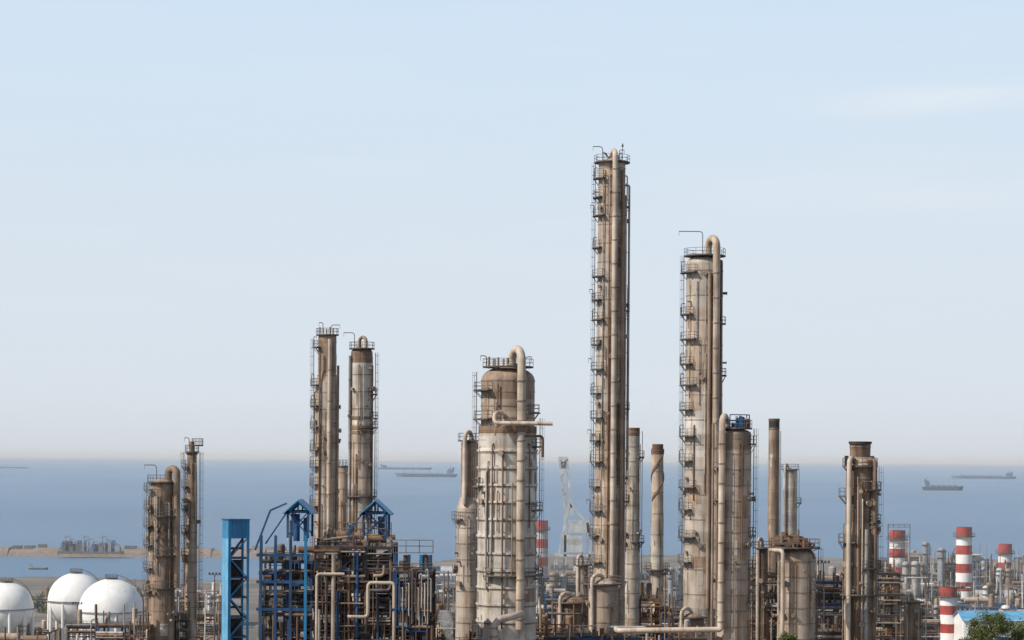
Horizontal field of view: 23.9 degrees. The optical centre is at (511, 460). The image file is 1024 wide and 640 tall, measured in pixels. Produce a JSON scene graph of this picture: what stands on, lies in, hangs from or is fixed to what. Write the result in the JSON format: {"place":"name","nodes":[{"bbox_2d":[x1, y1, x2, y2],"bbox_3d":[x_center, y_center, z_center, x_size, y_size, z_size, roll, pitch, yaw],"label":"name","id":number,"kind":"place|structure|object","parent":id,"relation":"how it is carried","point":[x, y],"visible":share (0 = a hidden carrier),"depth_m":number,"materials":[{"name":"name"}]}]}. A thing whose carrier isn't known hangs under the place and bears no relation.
{"place":"outdoors","nodes":[
{"label":"outdoors","id":0,"kind":"place"},
{"bbox_2d":[221,519,250,639],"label":"blue stair tower","id":1,"kind":"structure","parent":0,"point":[234,576],"depth_m":319.17,"materials":[{"name":"metal"}]},
{"bbox_2d":[0,457,1023,581],"bbox_3d":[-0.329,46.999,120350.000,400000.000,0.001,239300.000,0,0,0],"label":"sea","id":2,"kind":"structure","parent":0,"point":[51,502],"depth_m":2578.16,"materials":[{"name":"liquid"}]},
{"bbox_2d":[28,565,47,569],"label":"tug boat","id":3,"kind":"object","parent":2,"relation":"on","point":[38,568],"visible":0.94,"depth_m":1009.39,"materials":[{"name":"grey metal"}]},
{"bbox_2d":[0,544,387,557],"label":"breakwater","id":4,"kind":"object","parent":2,"relation":"in","point":[42,550],"visible":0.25,"depth_m":1143.13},
{"bbox_2d":[57,535,123,553],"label":"jetty terminal","id":5,"kind":"object","parent":4,"relation":"on","point":[79,547],"visible":1,"depth_m":1130.40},
{"bbox_2d":[378,464,431,469],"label":"cargo ship","id":6,"kind":"object","parent":2,"relation":"on","point":[405,468],"visible":0.99,"depth_m":11468.18},
{"bbox_2d":[395,467,457,476],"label":"cargo ship","id":7,"kind":"object","parent":2,"relation":"on","point":[450,472],"visible":0.91,"depth_m":6574.26},
{"bbox_2d":[922,479,962,490],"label":"cargo ship","id":8,"kind":"object","parent":2,"relation":"on","point":[945,487],"visible":0.95,"depth_m":4199.80},
{"bbox_2d":[951,470,1015,478],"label":"cargo ship","id":9,"kind":"object","parent":2,"relation":"on","point":[1008,475],"visible":0.95,"depth_m":7568.42},
{"bbox_2d":[0,554,1023,639],"bbox_3d":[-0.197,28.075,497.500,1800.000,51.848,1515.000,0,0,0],"label":"ground","id":10,"kind":"structure","parent":0,"point":[35,585],"depth_m":859.48,"materials":[{"name":"soil"}]},
{"bbox_2d":[0,577,34,634],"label":"spherical gas tank","id":11,"kind":"object","parent":10,"relation":"on","point":[17,608],"visible":0.91,"depth_m":555.94,"materials":[{"name":"white metal"}]},
{"bbox_2d":[0,627,47,639],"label":"pipe rack","id":12,"kind":"object","parent":10,"relation":"on","point":[9,636],"visible":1,"depth_m":443.71,"materials":[{"name":"metal"}]},
{"bbox_2d":[33,599,44,607],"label":"tree","id":13,"kind":"object","parent":10,"relation":"on","point":[35,603],"visible":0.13,"depth_m":719.20,"materials":[{"name":"green plant"}]},
{"bbox_2d":[18,620,60,639],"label":"refinery unit","id":14,"kind":"object","parent":10,"relation":"on","point":[40,630],"visible":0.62,"depth_m":573.40,"materials":[{"name":"metal"}]},
{"bbox_2d":[37,601,46,613],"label":"tree","id":15,"kind":"object","parent":10,"relation":"on","point":[43,610],"visible":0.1,"depth_m":698.18,"materials":[{"name":"green plant"}]},
{"bbox_2d":[32,583,52,605],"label":"tree","id":16,"kind":"object","parent":10,"relation":"on","point":[42,594],"visible":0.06,"depth_m":734.51,"materials":[{"name":"green plant"}]},
{"bbox_2d":[46,568,98,639],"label":"spherical gas tank","id":17,"kind":"object","parent":10,"relation":"on","point":[66,591],"visible":0.62,"depth_m":570.07,"materials":[{"name":"white metal"}]},
{"bbox_2d":[58,609,104,639],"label":"pipe rack","id":18,"kind":"object","parent":10,"relation":"on","point":[79,624],"visible":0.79,"depth_m":469.81,"materials":[{"name":"metal"}]},
{"bbox_2d":[38,585,146,612],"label":"refinery unit","id":19,"kind":"object","parent":10,"relation":"on","point":[45,597],"visible":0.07,"depth_m":701.34,"materials":[{"name":"metal"}]},
{"bbox_2d":[78,574,144,639],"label":"spherical gas tank","id":20,"kind":"object","parent":10,"relation":"on","point":[112,594],"visible":0.73,"depth_m":554.59,"materials":[{"name":"white metal"}]},
{"bbox_2d":[95,602,152,639],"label":"pipe rack","id":21,"kind":"object","parent":10,"relation":"on","point":[134,624],"visible":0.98,"depth_m":394.81,"materials":[{"name":"metal"}]},
{"bbox_2d":[142,464,180,639],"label":"distillation column","id":22,"kind":"structure","parent":10,"relation":"on","point":[162,539],"depth_m":398.29,"materials":[{"name":"metal"}]},
{"bbox_2d":[134,582,221,627],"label":"refinery unit","id":23,"kind":"object","parent":10,"relation":"on","point":[209,597],"visible":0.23,"depth_m":638.81,"materials":[{"name":"metal"}]},
{"bbox_2d":[175,596,189,639],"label":"process structure","id":24,"kind":"object","parent":10,"relation":"on","point":[178,630],"visible":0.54,"depth_m":401.82,"materials":[{"name":"metal"}]},
{"bbox_2d":[179,437,203,639],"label":"distillation column","id":25,"kind":"structure","parent":10,"relation":"on","point":[188,570],"depth_m":404.21,"materials":[{"name":"metal"}]},
{"bbox_2d":[181,605,204,625],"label":"tree","id":26,"kind":"object","parent":10,"relation":"on","point":[202,607],"visible":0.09,"depth_m":638.83,"materials":[{"name":"green plant"}]},
{"bbox_2d":[197,589,221,639],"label":"process structure","id":27,"kind":"object","parent":10,"relation":"on","point":[205,613],"visible":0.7,"depth_m":439.88,"materials":[{"name":"metal"}]},
{"bbox_2d":[208,572,220,639],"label":"floodlight mast","id":28,"kind":"object","parent":10,"relation":"on","point":[214,597],"visible":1,"depth_m":429.90,"materials":[{"name":"metal"}]},
{"bbox_2d":[309,322,341,637],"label":"distillation column","id":29,"kind":"structure","parent":10,"relation":"on","point":[326,430],"depth_m":428.36,"materials":[{"name":"metal"}]},
{"bbox_2d":[338,460,348,638],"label":"distillation column","id":30,"kind":"structure","parent":10,"relation":"on","point":[343,498],"depth_m":439.00,"materials":[{"name":"metal"}]},
{"bbox_2d":[254,499,435,639],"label":"process structure","id":31,"kind":"object","parent":10,"relation":"on","point":[322,599],"visible":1,"depth_m":329.49,"materials":[{"name":"metal"}]},
{"bbox_2d":[344,332,378,638],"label":"distillation column","id":32,"kind":"structure","parent":10,"relation":"on","point":[361,432],"depth_m":423.31,"materials":[{"name":"metal"}]},
{"bbox_2d":[399,574,455,592],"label":"refinery unit","id":33,"kind":"object","parent":10,"relation":"on","point":[452,577],"visible":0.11,"depth_m":827.21,"materials":[{"name":"metal"}]},
{"bbox_2d":[417,566,455,573],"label":"warehouse","id":34,"kind":"structure","parent":10,"relation":"on","point":[442,569],"depth_m":950.00,"materials":[{"name":"metal"}]},
{"bbox_2d":[423,571,455,609],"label":"refinery unit","id":35,"kind":"object","parent":10,"relation":"on","point":[443,598],"visible":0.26,"depth_m":699.30,"materials":[{"name":"metal"}]},
{"bbox_2d":[435,593,455,639],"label":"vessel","id":36,"kind":"object","parent":10,"relation":"on","point":[446,629],"visible":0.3,"depth_m":395.12,"materials":[{"name":"metal"}]},
{"bbox_2d":[444,589,455,621],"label":"floodlight mast","id":37,"kind":"object","parent":10,"relation":"on","point":[449,597],"visible":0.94,"depth_m":419.91,"materials":[{"name":"metal"}]},
{"bbox_2d":[437,631,472,639],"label":"pipe rack","id":38,"kind":"object","parent":10,"relation":"on","point":[453,637],"visible":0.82,"depth_m":352.90,"materials":[{"name":"metal"}]},
{"bbox_2d":[452,430,478,639],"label":"distillation column","id":39,"kind":"structure","parent":10,"relation":"on","point":[465,605],"depth_m":366.30,"materials":[{"name":"metal"}]},
{"bbox_2d":[471,345,552,639],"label":"vacuum column","id":40,"kind":"structure","parent":10,"relation":"on","point":[506,501],"depth_m":346.23,"materials":[{"name":"metal"}]},
{"bbox_2d":[489,610,524,639],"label":"elbow pipe","id":41,"kind":"object","parent":40,"relation":"attached to","point":[497,622],"visible":1,"depth_m":338.05,"materials":[{"name":"beige metal"}]},
{"bbox_2d":[469,604,589,639],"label":"pipe rack","id":42,"kind":"object","parent":10,"relation":"on","point":[542,620],"visible":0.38,"depth_m":362.16,"materials":[{"name":"metal"}]},
{"bbox_2d":[536,520,549,580],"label":"striped chimney","id":43,"kind":"object","parent":10,"relation":"on","point":[544,545],"visible":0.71,"depth_m":897.81,"materials":[{"name":"metal"}]},
{"bbox_2d":[536,584,566,636],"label":"process structure","id":44,"kind":"object","parent":10,"relation":"on","point":[549,592],"visible":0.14,"depth_m":480.29,"materials":[{"name":"metal"}]},
{"bbox_2d":[536,551,586,604],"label":"refinery unit","id":45,"kind":"object","parent":10,"relation":"on","point":[554,578],"visible":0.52,"depth_m":757.47,"materials":[{"name":"metal"}]},
{"bbox_2d":[552,591,588,630],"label":"process vessel","id":46,"kind":"object","parent":10,"relation":"on","point":[565,604],"visible":0.6,"depth_m":382.88,"materials":[{"name":"metal"}]},
{"bbox_2d":[551,457,593,569],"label":"harbour crane","id":47,"kind":"object","parent":10,"relation":"on","point":[572,543],"visible":0.88,"depth_m":996.50,"materials":[{"name":"white metal"}]},
{"bbox_2d":[573,554,591,600],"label":"process vessel","id":48,"kind":"object","parent":10,"relation":"on","point":[582,570],"visible":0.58,"depth_m":468.88,"materials":[{"name":"metal"}]},
{"bbox_2d":[584,573,622,635],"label":"process vessel","id":49,"kind":"object","parent":10,"relation":"on","point":[601,603],"visible":0.91,"depth_m":369.98,"materials":[{"name":"metal"}]},
{"bbox_2d":[586,143,629,634],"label":"distillation column","id":50,"kind":"structure","parent":10,"relation":"on","point":[610,434],"depth_m":397.81,"materials":[{"name":"metal"}]},
{"bbox_2d":[588,565,649,589],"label":"refinery unit","id":51,"kind":"object","parent":10,"relation":"on","point":[644,576],"visible":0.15,"depth_m":839.47,"materials":[{"name":"metal"}]},
{"bbox_2d":[544,619,707,639],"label":"pipe rack","id":52,"kind":"object","parent":10,"relation":"on","point":[619,636],"visible":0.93,"depth_m":352.05,"materials":[{"name":"metal"}]},
{"bbox_2d":[625,428,643,634],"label":"distillation column","id":53,"kind":"structure","parent":10,"relation":"on","point":[632,557],"depth_m":428.84,"materials":[{"name":"metal"}]},
{"bbox_2d":[625,580,682,639],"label":"process structure","id":54,"kind":"object","parent":10,"relation":"on","point":[656,617],"visible":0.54,"depth_m":430.05,"materials":[{"name":"metal"}]},
{"bbox_2d":[644,444,669,639],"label":"smokestack","id":55,"kind":"object","parent":10,"relation":"on","point":[656,566],"visible":0.79,"depth_m":458.97,"materials":[{"name":"metal"}]},
{"bbox_2d":[659,572,671,639],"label":"floodlight mast","id":56,"kind":"object","parent":10,"relation":"on","point":[665,597],"visible":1,"depth_m":419.93,"materials":[{"name":"metal"}]},
{"bbox_2d":[664,562,682,612],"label":"refinery unit","id":57,"kind":"object","parent":10,"relation":"on","point":[676,586],"visible":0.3,"depth_m":717.68,"materials":[{"name":"metal"}]},
{"bbox_2d":[668,596,682,639],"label":"process structure","id":58,"kind":"object","parent":10,"relation":"on","point":[671,613],"visible":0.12,"depth_m":404.81,"materials":[{"name":"metal"}]},
{"bbox_2d":[614,413,757,639],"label":"stripper column","id":59,"kind":"structure","parent":10,"relation":"on","point":[734,568],"depth_m":337.76,"materials":[{"name":"metal"}]},
{"bbox_2d":[674,606,708,639],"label":"process vessel","id":60,"kind":"object","parent":10,"relation":"on","point":[696,619],"visible":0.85,"depth_m":378.44,"materials":[{"name":"metal"}]},
{"bbox_2d":[677,231,726,639],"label":"distillation column","id":61,"kind":"structure","parent":10,"relation":"on","point":[704,363],"depth_m":387.15,"materials":[{"name":"metal"}]},
{"bbox_2d":[752,537,773,639],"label":"process vessel","id":62,"kind":"object","parent":10,"relation":"on","point":[761,592],"visible":0.89,"depth_m":419.00,"materials":[{"name":"metal"}]},
{"bbox_2d":[750,562,777,639],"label":"process structure","id":63,"kind":"object","parent":10,"relation":"on","point":[772,635],"visible":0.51,"depth_m":419.88,"materials":[{"name":"metal"}]},
{"bbox_2d":[767,419,780,631],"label":"smokestack","id":64,"kind":"object","parent":10,"relation":"on","point":[774,514],"visible":0.61,"depth_m":479.06,"materials":[{"name":"metal"}]},
{"bbox_2d":[778,631,797,639],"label":"tree","id":65,"kind":"object","parent":10,"relation":"on","point":[785,636],"visible":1,"depth_m":299.68,"materials":[{"name":"green plant"}]},
{"bbox_2d":[781,463,801,545],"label":"distillation column","id":66,"kind":"structure","parent":10,"relation":"on","point":[789,499],"depth_m":518.53,"materials":[{"name":"metal"}]},
{"bbox_2d":[768,530,822,639],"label":"stripper column","id":67,"kind":"structure","parent":10,"relation":"on","point":[797,607],"depth_m":327.64,"materials":[{"name":"metal"}]},
{"bbox_2d":[816,575,840,628],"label":"process structure","id":68,"kind":"object","parent":10,"relation":"on","point":[827,585],"visible":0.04,"depth_m":524.64,"materials":[{"name":"metal"}]},
{"bbox_2d":[816,565,842,585],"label":"refinery unit","id":69,"kind":"object","parent":10,"relation":"on","point":[840,577],"visible":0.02,"depth_m":759.18,"materials":[{"name":"metal"}]},
{"bbox_2d":[817,616,841,639],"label":"pipe rack","id":70,"kind":"object","parent":10,"relation":"on","point":[836,634],"visible":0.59,"depth_m":349.88,"materials":[{"name":"metal"}]},
{"bbox_2d":[816,566,842,632],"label":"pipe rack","id":71,"kind":"object","parent":10,"relation":"on","point":[830,596],"visible":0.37,"depth_m":399.96,"materials":[{"name":"metal"}]},
{"bbox_2d":[838,441,883,639],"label":"regenerator column","id":72,"kind":"structure","parent":10,"relation":"on","point":[859,573],"depth_m":337.87,"materials":[{"name":"metal"}]},
{"bbox_2d":[876,560,900,639],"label":"process structure","id":73,"kind":"object","parent":10,"relation":"on","point":[891,594],"visible":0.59,"depth_m":389.88,"materials":[{"name":"metal"}]},
{"bbox_2d":[877,574,905,639],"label":"process structure","id":74,"kind":"object","parent":10,"relation":"on","point":[894,606],"visible":0.3,"depth_m":398.67,"materials":[{"name":"metal"}]},
{"bbox_2d":[887,524,909,596],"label":"striped chimney","id":75,"kind":"object","parent":10,"relation":"on","point":[896,543],"visible":0.72,"depth_m":797.46,"materials":[{"name":"white paint"}]},
{"bbox_2d":[879,537,929,586],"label":"refinery unit","id":76,"kind":"object","parent":10,"relation":"on","point":[925,556],"visible":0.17,"depth_m":817.84,"materials":[{"name":"metal"}]},
{"bbox_2d":[900,591,925,639],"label":"process vessel","id":77,"kind":"object","parent":10,"relation":"on","point":[915,625],"visible":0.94,"depth_m":408.64,"materials":[{"name":"metal"}]},
{"bbox_2d":[900,577,939,639],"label":"process structure","id":78,"kind":"object","parent":10,"relation":"on","point":[931,622],"visible":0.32,"depth_m":599.88,"materials":[{"name":"metal"}]},
{"bbox_2d":[900,556,942,604],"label":"refinery unit","id":79,"kind":"object","parent":10,"relation":"on","point":[915,568],"visible":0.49,"depth_m":697.99,"materials":[{"name":"metal"}]},
{"bbox_2d":[922,573,930,639],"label":"floodlight mast","id":80,"kind":"object","parent":10,"relation":"on","point":[926,603],"visible":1,"depth_m":559.89,"materials":[{"name":"metal"}]},
{"bbox_2d":[902,595,958,639],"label":"refinery unit","id":81,"kind":"object","parent":10,"relation":"on","point":[936,608],"visible":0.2,"depth_m":609.56,"materials":[{"name":"metal"}]},
{"bbox_2d":[936,587,960,639],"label":"striped chimney","id":82,"kind":"object","parent":10,"relation":"on","point":[948,596],"visible":0.99,"depth_m":598.07,"materials":[{"name":"white paint"}]},
{"bbox_2d":[921,546,978,589],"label":"refinery unit","id":83,"kind":"object","parent":10,"relation":"on","point":[941,565],"visible":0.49,"depth_m":858.89,"materials":[{"name":"metal"}]},
{"bbox_2d":[953,527,974,597],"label":"striped chimney","id":84,"kind":"object","parent":10,"relation":"on","point":[963,536],"visible":0.92,"depth_m":777.67,"materials":[{"name":"white paint"}]},
{"bbox_2d":[945,572,999,610],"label":"refinery unit","id":85,"kind":"object","parent":10,"relation":"on","point":[988,588],"visible":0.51,"depth_m":688.26,"materials":[{"name":"metal"}]},
{"bbox_2d":[958,627,986,639],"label":"tree","id":86,"kind":"object","parent":10,"relation":"on","point":[971,637],"visible":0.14,"depth_m":458.93,"materials":[{"name":"green plant"}]},
{"bbox_2d":[953,611,1023,639],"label":"warehouse","id":87,"kind":"structure","parent":10,"relation":"on","point":[961,619],"depth_m":588.63,"materials":[{"name":"white paint"}]},
{"bbox_2d":[957,594,1023,610],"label":"refinery unit","id":88,"kind":"object","parent":10,"relation":"on","point":[972,603],"visible":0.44,"depth_m":623.58,"materials":[{"name":"metal"}]},
{"bbox_2d":[966,608,1015,639],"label":"tree","id":89,"kind":"object","parent":10,"relation":"on","point":[998,620],"visible":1,"depth_m":448.93,"materials":[{"name":"green plant"}]},
{"bbox_2d":[972,546,1023,591],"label":"refinery unit","id":90,"kind":"object","parent":10,"relation":"on","point":[990,567],"visible":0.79,"depth_m":829.49,"materials":[{"name":"metal"}]},
{"bbox_2d":[995,544,1014,568],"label":"striped chimney","id":91,"kind":"object","parent":10,"relation":"on","point":[1005,551],"visible":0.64,"depth_m":857.82,"materials":[{"name":"white paint"}]},
{"bbox_2d":[995,570,1023,607],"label":"refinery unit","id":92,"kind":"object","parent":10,"relation":"on","point":[1018,585],"visible":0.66,"depth_m":720.09,"materials":[{"name":"metal"}]},
{"bbox_2d":[997,616,1023,639],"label":"tree","id":93,"kind":"object","parent":10,"relation":"on","point":[1019,630],"visible":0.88,"depth_m":453.92,"materials":[{"name":"green plant"}]},
{"bbox_2d":[0,0,1023,463],"label":"sky","id":94,"kind":"structure","parent":0,"point":[189,189],"materials":[{"name":"blue"}]},
{"bbox_2d":[970,590,1016,605],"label":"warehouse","id":95,"kind":"structure","parent":0,"point":[980,592],"depth_m":763.73,"materials":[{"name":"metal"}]}
]}

